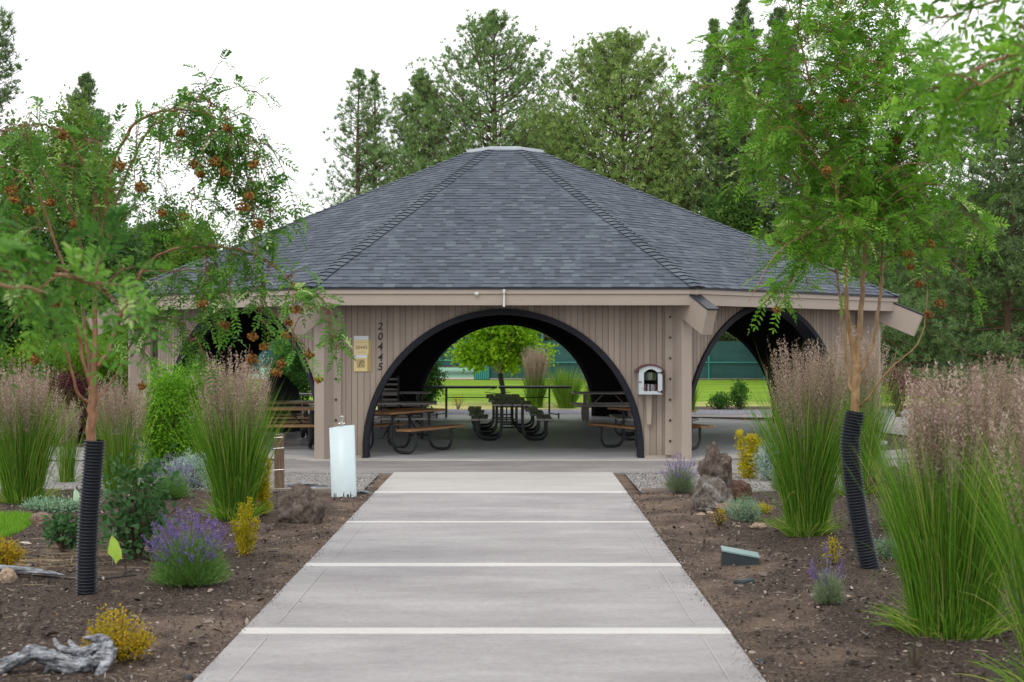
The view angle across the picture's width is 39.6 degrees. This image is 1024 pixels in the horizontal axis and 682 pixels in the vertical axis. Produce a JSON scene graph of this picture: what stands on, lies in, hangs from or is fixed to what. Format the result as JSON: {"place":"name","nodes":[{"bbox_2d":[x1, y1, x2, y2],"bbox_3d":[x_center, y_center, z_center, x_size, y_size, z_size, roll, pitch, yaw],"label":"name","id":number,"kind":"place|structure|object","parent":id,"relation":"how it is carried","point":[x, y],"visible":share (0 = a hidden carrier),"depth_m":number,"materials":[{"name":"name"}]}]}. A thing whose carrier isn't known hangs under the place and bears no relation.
{"place":"outdoors","nodes":[
{"label":"outdoors","id":0,"kind":"place"},
{"bbox_2d":[0,351,87,504],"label":"feather grass","id":1,"kind":"object","parent":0,"point":[24,455],"depth_m":17.67,"materials":[{"name":"plant"}]},
{"bbox_2d":[48,395,84,481],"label":"feather grass","id":2,"kind":"object","parent":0,"point":[66,472],"depth_m":20.70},
{"bbox_2d":[153,344,296,520],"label":"feather grass","id":3,"kind":"object","parent":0,"point":[234,478],"depth_m":16.27,"materials":[{"name":"plant"}]},
{"bbox_2d":[193,472,765,681],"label":"path","id":4,"kind":"structure","parent":0,"point":[548,574],"depth_m":11.10,"materials":[{"name":"concrete"}]},
{"bbox_2d":[186,486,769,681],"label":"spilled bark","id":5,"kind":"object","parent":4,"relation":"on","point":[253,615],"visible":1,"depth_m":11.04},
{"bbox_2d":[0,490,1014,681],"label":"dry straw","id":6,"kind":"object","parent":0,"point":[40,560],"visible":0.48,"depth_m":12.78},
{"bbox_2d":[0,366,1023,681],"bbox_3d":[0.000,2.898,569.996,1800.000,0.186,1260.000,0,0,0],"label":"ground","id":7,"kind":"structure","parent":0,"point":[744,598],"depth_m":11.22,"materials":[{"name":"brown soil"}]},
{"bbox_2d":[0,534,28,566],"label":"golden mound","id":8,"kind":"object","parent":7,"relation":"on","point":[8,550],"visible":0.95,"depth_m":12.41,"materials":[{"name":"yellow plant"}]},
{"bbox_2d":[0,509,32,537],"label":"lawn patch","id":9,"kind":"object","parent":7,"relation":"on","point":[12,523],"visible":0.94,"depth_m":15.23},
{"bbox_2d":[0,564,64,575],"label":"driftwood","id":10,"kind":"object","parent":7,"relation":"on","point":[21,569],"visible":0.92,"depth_m":11.90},
{"bbox_2d":[0,634,117,675],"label":"driftwood","id":11,"kind":"object","parent":7,"relation":"on","point":[99,655],"visible":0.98,"depth_m":8.70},
{"bbox_2d":[40,507,79,554],"bbox_3d":[-4.214,1.822,13.458,0.427,0.492,0.472,0,0,-35],"label":"leafy sapling","id":12,"kind":"object","parent":7,"relation":"on","point":[64,525],"visible":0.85,"depth_m":13.43,"materials":[{"name":"green plant"}]},
{"bbox_2d":[17,493,103,511],"bbox_3d":[-5.328,1.970,16.777,1.031,0.340,0.663,0,0,0],"label":"ground cover plant","id":13,"kind":"object","parent":7,"relation":"on","point":[62,505],"visible":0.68,"depth_m":16.66,"materials":[{"name":"grey plant"}]},
{"bbox_2d":[1,331,122,418],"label":"hedge bush","id":14,"kind":"object","parent":7,"relation":"on","point":[76,363],"visible":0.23,"depth_m":33.57,"materials":[{"name":"green plant"}]},
{"bbox_2d":[32,366,117,442],"bbox_3d":[-9.158,1.371,29.350,2.102,1.827,1.641,0,0,0],"label":"barberry","id":15,"kind":"object","parent":7,"relation":"on","point":[82,389],"visible":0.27,"depth_m":29.19,"materials":[{"name":"purple plant"}]},
{"bbox_2d":[38,70,143,246],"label":"pine tree","id":16,"kind":"object","parent":7,"relation":"on","point":[86,82],"visible":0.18,"depth_m":91.69,"materials":[{"name":"green plant"}]},
{"bbox_2d":[55,304,127,420],"bbox_3d":[-10.269,0.678,36.040,2.695,3.579,2.502,0,0,45],"label":"shrub","id":17,"kind":"object","parent":7,"relation":"on","point":[89,332],"visible":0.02,"depth_m":35.55,"materials":[{"name":"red plant"}]},
{"bbox_2d":[0,191,188,397],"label":"rowan tree","id":18,"kind":"object","parent":7,"relation":"on","point":[24,258],"visible":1,"depth_m":5.29,"materials":[{"name":"green plant"}]},
{"bbox_2d":[86,347,127,426],"bbox_3d":[-9.111,1.175,34.342,2.414,2.283,2.434,0,0,0],"label":"hedge bush","id":19,"kind":"object","parent":7,"relation":"on","point":[104,370],"visible":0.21,"depth_m":33.75,"materials":[{"name":"green plant"}]},
{"bbox_2d":[80,603,160,663],"bbox_3d":[-2.495,1.869,9.034,0.512,0.430,0.442,0,0,0],"label":"golden mound","id":20,"kind":"object","parent":7,"relation":"on","point":[136,644],"visible":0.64,"depth_m":9.00,"materials":[{"name":"yellow plant"}]},
{"bbox_2d":[98,437,181,561],"bbox_3d":[-3.470,1.483,13.020,0.842,1.223,0.803,0,0,-24],"label":"leafy sapling","id":21,"kind":"object","parent":7,"relation":"on","point":[135,517],"visible":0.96,"depth_m":12.97,"materials":[{"name":"green plant"}]},
{"bbox_2d":[148,451,196,497],"bbox_3d":[-4.320,1.691,17.992,0.704,0.612,0.704,0,0,0],"label":"lavender","id":22,"kind":"object","parent":7,"relation":"on","point":[178,490],"visible":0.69,"depth_m":17.92,"materials":[{"name":"green plant"}]},
{"bbox_2d":[0,48,355,593],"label":"rowan tree","id":23,"kind":"object","parent":7,"relation":"on","point":[223,159],"visible":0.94,"depth_m":11.42,"materials":[{"name":"green plant"}]},
{"bbox_2d":[157,447,210,491],"bbox_3d":[-4.337,1.794,19.351,1.006,0.690,0.838,0,0,0],"label":"silver mound","id":24,"kind":"object","parent":7,"relation":"on","point":[198,482],"visible":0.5,"depth_m":19.30,"materials":[{"name":"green plant"}]},
{"bbox_2d":[130,353,244,473],"bbox_3d":[-5.057,1.218,22.239,1.947,2.084,1.595,0,0,0],"label":"privet bush","id":25,"kind":"object","parent":7,"relation":"on","point":[164,436],"visible":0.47,"depth_m":21.85,"materials":[{"name":"green plant"}]},
{"bbox_2d":[141,507,235,587],"bbox_3d":[-2.694,1.701,11.841,0.781,0.674,0.762,0,0,0],"label":"lavender","id":26,"kind":"object","parent":7,"relation":"on","point":[184,561],"visible":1,"depth_m":11.72,"materials":[{"name":"purple plant"}]},
{"bbox_2d":[0,447,379,490],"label":"gravel","id":27,"kind":"structure","parent":7,"relation":"on","point":[325,481],"depth_m":21.27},
{"bbox_2d":[72,371,157,491],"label":"feather grass","id":28,"kind":"object","parent":27,"relation":"on","point":[126,438],"depth_m":19.25,"materials":[{"name":"plant"}]},
{"bbox_2d":[0,488,330,492],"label":"edging board","id":29,"kind":"object","parent":27,"relation":"on","point":[324,490],"visible":0.14,"depth_m":19.25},
{"bbox_2d":[43,463,773,492],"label":"gravel stones","id":30,"kind":"object","parent":27,"relation":"on","point":[653,479],"visible":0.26,"depth_m":21.02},
{"bbox_2d":[229,496,260,555],"bbox_3d":[-2.524,1.751,13.371,0.324,0.585,0.228,0,0,0],"label":"golden barberry","id":31,"kind":"object","parent":7,"relation":"on","point":[243,543],"visible":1,"depth_m":13.38,"materials":[{"name":"yellow plant"}]},
{"bbox_2d":[254,452,273,514],"bbox_3d":[-2.950,1.656,16.772,0.272,0.845,0.319,0,0,-42],"label":"golden barberry","id":32,"kind":"object","parent":7,"relation":"on","point":[261,494],"visible":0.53,"depth_m":16.73,"materials":[{"name":"yellow plant"}]},
{"bbox_2d":[273,434,284,487],"bbox_3d":[-3.246,1.711,19.838,0.142,0.830,0.139,0,0,0],"label":"wooden post","id":33,"kind":"object","parent":7,"relation":"on","point":[279,469],"visible":0.81,"depth_m":19.78,"materials":[{"name":"brown wood"}]},
{"bbox_2d":[261,337,311,400],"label":"green shrub","id":34,"kind":"object","parent":7,"relation":"on","point":[296,376],"visible":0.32,"depth_m":40.85,"materials":[{"name":"green plant"}]},
{"bbox_2d":[274,483,325,523],"bbox_3d":[-2.394,1.831,16.021,0.581,0.458,0.467,0,0,0],"label":"lava rock","id":35,"kind":"object","parent":7,"relation":"on","point":[298,503],"visible":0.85,"depth_m":15.89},
{"bbox_2d":[188,367,473,377],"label":"court","id":36,"kind":"object","parent":7,"relation":"on","point":[454,372],"depth_m":97.53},
{"bbox_2d":[329,416,356,496],"bbox_3d":[-2.241,1.550,18.865,0.366,1.120,0.337,0,0,0],"label":"utility pedestal","id":37,"kind":"object","parent":7,"relation":"on","point":[342,460],"visible":0.93,"depth_m":18.72,"materials":[{"name":"silver metal"}]},
{"bbox_2d":[305,67,397,215],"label":"pine tree","id":38,"kind":"object","parent":7,"relation":"on","point":[362,76],"visible":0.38,"depth_m":94.83,"materials":[{"name":"green plant"}]},
{"bbox_2d":[330,68,404,205],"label":"pine tree","id":39,"kind":"object","parent":7,"relation":"on","point":[374,91],"visible":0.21,"depth_m":96.82,"materials":[{"name":"green plant"}]},
{"bbox_2d":[261,335,553,366],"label":"tennis fence","id":40,"kind":"object","parent":7,"relation":"on","point":[267,354],"visible":0.01,"depth_m":118.07,"materials":[{"name":"teal paint"}]},
{"bbox_2d":[346,67,476,342],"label":"pine tree","id":41,"kind":"object","parent":7,"relation":"on","point":[406,98],"visible":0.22,"depth_m":95.01,"materials":[{"name":"green plant"}]},
{"bbox_2d":[422,352,449,407],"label":"green shrub","id":42,"kind":"object","parent":7,"relation":"on","point":[431,379],"visible":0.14,"depth_m":41.43,"materials":[{"name":"green plant"}]},
{"bbox_2d":[308,6,657,205],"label":"pine tree","id":43,"kind":"object","parent":7,"relation":"on","point":[484,46],"visible":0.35,"depth_m":92.25,"materials":[{"name":"green plant"}]},
{"bbox_2d":[265,459,760,474],"bbox_3d":[0.000,2.099,23.397,8.800,0.100,2.600,0,0,0],"label":"apron","id":44,"kind":"object","parent":7,"relation":"on","point":[392,467],"visible":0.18,"depth_m":23.22,"materials":[{"name":"concrete"}]},
{"bbox_2d":[257,415,820,457],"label":"slab","id":45,"kind":"structure","parent":7,"relation":"on","point":[571,436],"depth_m":29.26,"materials":[{"name":"concrete"}]},
{"bbox_2d":[244,407,313,448],"bbox_3d":[-4.450,1.660,27.347,1.830,0.761,1.640,0,0,-4],"label":"picnic table","id":46,"kind":"object","parent":45,"relation":"on","point":[310,428],"visible":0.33,"depth_m":26.99,"materials":[{"name":"black"}]},
{"bbox_2d":[257,374,301,431],"bbox_3d":[-5.350,1.387,32.576,1.128,1.330,1.059,0,0,0],"label":"covered grill","id":47,"kind":"object","parent":45,"relation":"on","point":[288,387],"visible":0.42,"depth_m":32.25,"materials":[{"name":"black fabric"}]},
{"bbox_2d":[247,401,313,437],"bbox_3d":[-5.000,1.665,30.297,1.830,0.761,1.640,0,0,-2],"label":"picnic table","id":48,"kind":"object","parent":45,"relation":"on","point":[304,416],"visible":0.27,"depth_m":30.02,"materials":[{"name":"black"}]},
{"bbox_2d":[374,401,436,439],"bbox_3d":[-2.500,1.664,29.897,1.830,0.761,1.640,0,0,-4],"label":"picnic table","id":49,"kind":"object","parent":45,"relation":"on","point":[421,417],"visible":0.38,"depth_m":29.55,"materials":[{"name":"black"}]},
{"bbox_2d":[370,408,464,453],"bbox_3d":[-2.050,1.659,26.347,1.640,0.761,1.830,0,0,30],"label":"picnic table","id":50,"kind":"object","parent":45,"relation":"on","point":[393,413],"visible":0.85,"depth_m":26.16,"materials":[{"name":"black"}]},
{"bbox_2d":[424,386,570,417],"bbox_3d":[-0.380,1.635,38.097,3.900,0.853,0.760,0,0,0],"label":"railing","id":51,"kind":"object","parent":45,"relation":"on","point":[495,387],"visible":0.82,"depth_m":37.74,"materials":[{"name":"black"}]},
{"bbox_2d":[468,394,537,428],"bbox_3d":[-0.220,1.670,33.747,1.640,0.761,1.830,0,0,-1],"label":"picnic table","id":52,"kind":"object","parent":45,"relation":"on","point":[491,422],"visible":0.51,"depth_m":33.15,"materials":[{"name":"black"}]},
{"bbox_2d":[85,147,924,458],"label":"pavilion","id":53,"kind":"structure","parent":45,"relation":"on","point":[609,285],"depth_m":25.95,"materials":[{"name":"wood"}]},
{"bbox_2d":[354,336,370,354],"bbox_3d":[-2.605,0.079,24.796,0.308,0.337,0.013,0,0,0],"label":"notice","id":54,"kind":"object","parent":53,"relation":"attached to","point":[362,345],"visible":1,"depth_m":24.79,"materials":[{"name":"beige paper"}]},
{"bbox_2d":[354,355,370,371],"bbox_3d":[-2.605,0.390,24.792,0.308,0.292,0.020,0,0,0],"label":"notice","id":55,"kind":"object","parent":53,"relation":"attached to","point":[362,363],"visible":0.96,"depth_m":24.79,"materials":[{"name":"paper"}]},
{"bbox_2d":[634,364,665,424],"bbox_3d":[2.385,0.924,24.615,0.525,1.051,0.352,0,0,0],"label":"book box","id":56,"kind":"object","parent":53,"relation":"attached to","point":[649,380],"visible":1,"depth_m":24.48,"materials":[{"name":"white paint"}]},
{"bbox_2d":[638,366,661,393],"bbox_3d":[2.378,0.672,24.465,0.415,0.494,0.050,0,0,0],"label":"door","id":57,"kind":"structure","parent":56,"relation":"in","point":[650,377],"depth_m":24.46,"materials":[{"name":"white paint"}]},
{"bbox_2d":[469,397,543,433],"bbox_3d":[-0.120,1.667,31.747,1.640,0.761,1.830,0,0,0],"label":"picnic table","id":58,"kind":"object","parent":45,"relation":"on","point":[536,428],"visible":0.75,"depth_m":31.14,"materials":[{"name":"black"}]},
{"bbox_2d":[472,401,551,440],"bbox_3d":[0.000,1.664,29.747,1.640,0.761,1.830,0,0,0],"label":"picnic table","id":59,"kind":"object","parent":45,"relation":"on","point":[478,418],"visible":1,"depth_m":29.14,"materials":[{"name":"black"}]},
{"bbox_2d":[139,414,886,460],"bbox_3d":[-0.155,2.113,32.097,15.558,0.136,15.558,0,0,0],"label":"slab rim","id":60,"kind":"object","parent":45,"relation":"on","point":[732,455],"visible":0.12,"depth_m":24.40,"materials":[{"name":"concrete"}]},
{"bbox_2d":[570,392,633,422],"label":"picnic table","id":61,"kind":"object","parent":45,"relation":"on","point":[585,405],"visible":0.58,"depth_m":35.72,"materials":[{"name":"brown"}]},
{"bbox_2d":[588,407,714,449],"bbox_3d":[2.620,1.659,26.897,1.640,0.761,1.830,0,0,-28],"label":"picnic table","id":62,"kind":"object","parent":45,"relation":"on","point":[623,410],"visible":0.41,"depth_m":26.99,"materials":[{"name":"black"}]},
{"bbox_2d":[189,409,959,413],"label":"gravel","id":63,"kind":"structure","parent":7,"relation":"on","point":[578,411],"depth_m":41.90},
{"bbox_2d":[463,25,772,340],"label":"pine tree","id":64,"kind":"object","parent":7,"relation":"on","point":[610,100],"visible":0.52,"depth_m":87.60,"materials":[{"name":"green plant"}]},
{"bbox_2d":[627,103,700,210],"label":"pine tree","id":65,"kind":"object","parent":7,"relation":"on","point":[678,143],"visible":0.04,"depth_m":91.38,"materials":[{"name":"green plant"}]},
{"bbox_2d":[661,452,697,492],"bbox_3d":[2.289,1.785,19.376,0.568,0.579,0.584,0,0,-41],"label":"lavender","id":66,"kind":"object","parent":7,"relation":"on","point":[678,481],"visible":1,"depth_m":19.30,"materials":[{"name":"green plant"}]},
{"bbox_2d":[693,495,717,511],"bbox_3d":[2.333,1.943,17.059,0.325,0.198,0.283,0,0,0],"label":"lava rock","id":67,"kind":"object","parent":7,"relation":"on","point":[702,503],"visible":0.91,"depth_m":16.96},
{"bbox_2d":[691,474,733,508],"bbox_3d":[2.421,1.829,17.281,0.459,0.417,0.448,0,0,-32],"label":"lava rock","id":68,"kind":"object","parent":7,"relation":"on","point":[717,489],"visible":0.59,"depth_m":17.18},
{"bbox_2d":[697,441,732,485],"bbox_3d":[2.499,1.497,17.465,0.403,0.552,0.345,0,0,19],"label":"lava rock","id":69,"kind":"object","parent":68,"relation":"on","point":[714,462],"visible":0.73,"depth_m":17.36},
{"bbox_2d":[658,17,770,237],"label":"pine tree","id":70,"kind":"object","parent":7,"relation":"on","point":[712,23],"visible":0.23,"depth_m":87.45,"materials":[{"name":"green plant"}]},
{"bbox_2d":[695,0,784,340],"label":"pine tree","id":71,"kind":"object","parent":7,"relation":"on","point":[741,8],"visible":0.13,"depth_m":85.58,"materials":[{"name":"green plant"}]},
{"bbox_2d":[727,479,752,502],"bbox_3d":[2.814,1.896,17.848,0.431,0.314,0.428,0,0,0],"label":"lava rock","id":72,"kind":"object","parent":7,"relation":"on","point":[740,488],"visible":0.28,"depth_m":17.74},
{"bbox_2d":[721,546,759,565],"bbox_3d":[2.105,2.014,13.155,0.352,0.209,0.229,0,0,6],"label":"valve box","id":73,"kind":"object","parent":7,"relation":"on","point":[730,556],"visible":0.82,"depth_m":13.05,"materials":[{"name":"green plastic"}]},
{"bbox_2d":[721,493,765,521],"bbox_3d":[2.638,1.911,16.197,0.573,0.393,0.515,0,0,0],"label":"grey green mound","id":74,"kind":"object","parent":7,"relation":"on","point":[746,513],"visible":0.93,"depth_m":16.11,"materials":[{"name":"green plant"}]},
{"bbox_2d":[734,429,762,478],"bbox_3d":[3.599,1.706,21.371,0.535,0.812,0.518,0,0,0],"label":"golden barberry","id":75,"kind":"object","parent":7,"relation":"on","point":[746,468],"visible":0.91,"depth_m":21.30,"materials":[{"name":"yellow plant"}]},
{"bbox_2d":[749,440,778,480],"bbox_3d":[3.781,1.790,21.014,0.560,0.769,0.580,0,0,-28],"label":"silver mound","id":76,"kind":"object","parent":7,"relation":"on","point":[764,460],"visible":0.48,"depth_m":20.94,"materials":[{"name":"green plant"}]},
{"bbox_2d":[625,458,1014,491],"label":"gravel","id":77,"kind":"structure","parent":7,"relation":"on","point":[765,482],"depth_m":20.98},
{"bbox_2d":[807,541,847,604],"bbox_3d":[2.386,1.753,10.772,0.329,0.492,0.316,0,0,0],"label":"lavender","id":78,"kind":"object","parent":7,"relation":"on","point":[827,590],"visible":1,"depth_m":10.73,"materials":[{"name":"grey plant"}]},
{"bbox_2d":[655,0,1009,568],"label":"rowan tree","id":79,"kind":"object","parent":7,"relation":"on","point":[869,198],"visible":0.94,"depth_m":12.39,"materials":[{"name":"green plant"}]},
{"bbox_2d":[818,321,921,495],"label":"feather grass","id":80,"kind":"object","parent":7,"relation":"on","point":[867,382],"depth_m":18.50,"materials":[{"name":"plant"}]},
{"bbox_2d":[870,0,1023,189],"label":"rowan tree","id":81,"kind":"object","parent":7,"relation":"on","point":[943,101],"visible":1,"depth_m":5.59,"materials":[{"name":"green plant"}]},
{"bbox_2d":[928,372,1023,681],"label":"feather grass","id":82,"kind":"object","parent":7,"relation":"on","point":[1014,538],"depth_m":7.99,"materials":[{"name":"plant"}]},
{"bbox_2d":[0,0,1023,275],"label":"sky","id":83,"kind":"structure","parent":0,"point":[133,49],"materials":[{"name":"white"}]},
{"bbox_2d":[10,379,1023,408],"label":"lawn","id":84,"kind":"structure","parent":0,"point":[710,386],"depth_m":58.36,"materials":[{"name":"plant"}]},
{"bbox_2d":[0,6,27,221],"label":"pine tree","id":85,"kind":"object","parent":84,"relation":"on","point":[5,97],"visible":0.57,"depth_m":59.98,"materials":[{"name":"green plant"}]},
{"bbox_2d":[0,100,71,323],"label":"leafy tree","id":86,"kind":"object","parent":84,"relation":"on","point":[17,163],"visible":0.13,"depth_m":59.51,"materials":[{"name":"green plant"}]},
{"bbox_2d":[0,197,80,379],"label":"leafy tree","id":87,"kind":"object","parent":84,"relation":"on","point":[13,329],"visible":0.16,"depth_m":54.07,"materials":[{"name":"green plant"}]},
{"bbox_2d":[28,83,135,372],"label":"leafy tree","id":88,"kind":"object","parent":84,"relation":"on","point":[75,117],"visible":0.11,"depth_m":61.49,"materials":[{"name":"green plant"}]},
{"bbox_2d":[45,198,167,375],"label":"leafy tree","id":89,"kind":"object","parent":84,"relation":"on","point":[125,251],"visible":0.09,"depth_m":55.47,"materials":[{"name":"green plant"}]},
{"bbox_2d":[127,184,196,280],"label":"leafy tree","id":90,"kind":"object","parent":84,"relation":"on","point":[163,223],"visible":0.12,"depth_m":73.13,"materials":[{"name":"green plant"}]},
{"bbox_2d":[153,201,229,379],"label":"leafy tree","id":91,"kind":"object","parent":84,"relation":"on","point":[193,252],"visible":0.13,"depth_m":65.61,"materials":[{"name":"green plant"}]},
{"bbox_2d":[444,325,559,394],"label":"maple tree","id":92,"kind":"object","parent":84,"relation":"on","point":[498,348],"visible":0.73,"depth_m":46.54,"materials":[{"name":"green plant"}]},
{"bbox_2d":[490,333,908,379],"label":"tennis fence","id":93,"kind":"object","parent":84,"relation":"on","point":[731,360],"visible":0.12,"depth_m":78.25,"materials":[{"name":"teal paint"}]},
{"bbox_2d":[694,174,777,340],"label":"leafy tree","id":94,"kind":"object","parent":84,"relation":"on","point":[729,203],"visible":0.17,"depth_m":81.50,"materials":[{"name":"green plant"}]},
{"bbox_2d":[714,3,827,340],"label":"pine tree","id":95,"kind":"object","parent":84,"relation":"on","point":[780,12],"visible":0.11,"depth_m":83.10,"materials":[{"name":"green plant"}]},
{"bbox_2d":[725,142,908,360],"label":"pine tree","id":96,"kind":"object","parent":84,"relation":"on","point":[824,219],"depth_m":79.26,"materials":[{"name":"green plant"}]},
{"bbox_2d":[694,406,956,408],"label":"mulch","id":97,"kind":"object","parent":84,"relation":"on","point":[730,407],"visible":0.2,"depth_m":44.38,"materials":[{"name":"brown plant"}]},
{"bbox_2d":[705,391,731,408],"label":"rose bush","id":98,"kind":"object","parent":97,"relation":"on","point":[717,398],"visible":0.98,"depth_m":43.23,"materials":[{"name":"green plant"}]},
{"bbox_2d":[727,379,751,409],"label":"rose bush","id":99,"kind":"object","parent":97,"relation":"on","point":[737,397],"visible":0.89,"depth_m":43.15,"materials":[{"name":"green plant"}]},
{"bbox_2d":[824,166,983,373],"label":"pine tree","id":100,"kind":"object","parent":84,"relation":"on","point":[875,274],"visible":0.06,"depth_m":71.31,"materials":[{"name":"green plant"}]},
{"bbox_2d":[878,248,944,369],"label":"leafy tree","id":101,"kind":"object","parent":84,"relation":"on","point":[894,353],"visible":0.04,"depth_m":65.65,"materials":[{"name":"green plant"}]},
{"bbox_2d":[860,181,1023,385],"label":"pine tree","id":102,"kind":"object","parent":84,"relation":"on","point":[895,335],"visible":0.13,"depth_m":57.33,"materials":[{"name":"green plant"}]},
{"bbox_2d":[894,48,1023,395],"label":"pine tree","id":103,"kind":"object","parent":84,"relation":"on","point":[1009,200],"visible":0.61,"depth_m":51.06,"materials":[{"name":"green plant"}]},
{"bbox_2d":[83,414,968,460],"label":"pavement","id":104,"kind":"structure","parent":0,"point":[901,432],"depth_m":37.09,"materials":[{"name":"concrete"}]},
{"bbox_2d":[881,355,917,416],"bbox_3d":[10.602,1.246,38.994,1.074,1.743,1.061,0,0,-37],"label":"barberry","id":105,"kind":"object","parent":104,"relation":"on","point":[891,388],"visible":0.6,"depth_m":38.95,"materials":[{"name":"plant"}]},
{"bbox_2d":[519,345,552,407],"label":"feather grass","id":106,"kind":"object","parent":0,"point":[533,375],"depth_m":44.47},
{"bbox_2d":[537,365,588,408],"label":"fountain grass","id":107,"kind":"object","parent":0,"point":[565,398],"depth_m":44.04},
{"bbox_2d":[708,337,907,537],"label":"feather grass","id":108,"kind":"object","parent":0,"point":[805,463],"depth_m":14.49,"materials":[{"name":"plant"}]},
{"bbox_2d":[818,358,1023,641],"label":"feather grass","id":109,"kind":"object","parent":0,"point":[929,558],"depth_m":9.63,"materials":[{"name":"plant"}]},
{"bbox_2d":[887,368,1020,395],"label":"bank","id":110,"kind":"structure","parent":0,"point":[921,371],"depth_m":55.37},
{"bbox_2d":[941,349,1023,557],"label":"feather grass","id":111,"kind":"object","parent":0,"point":[1008,398],"depth_m":12.96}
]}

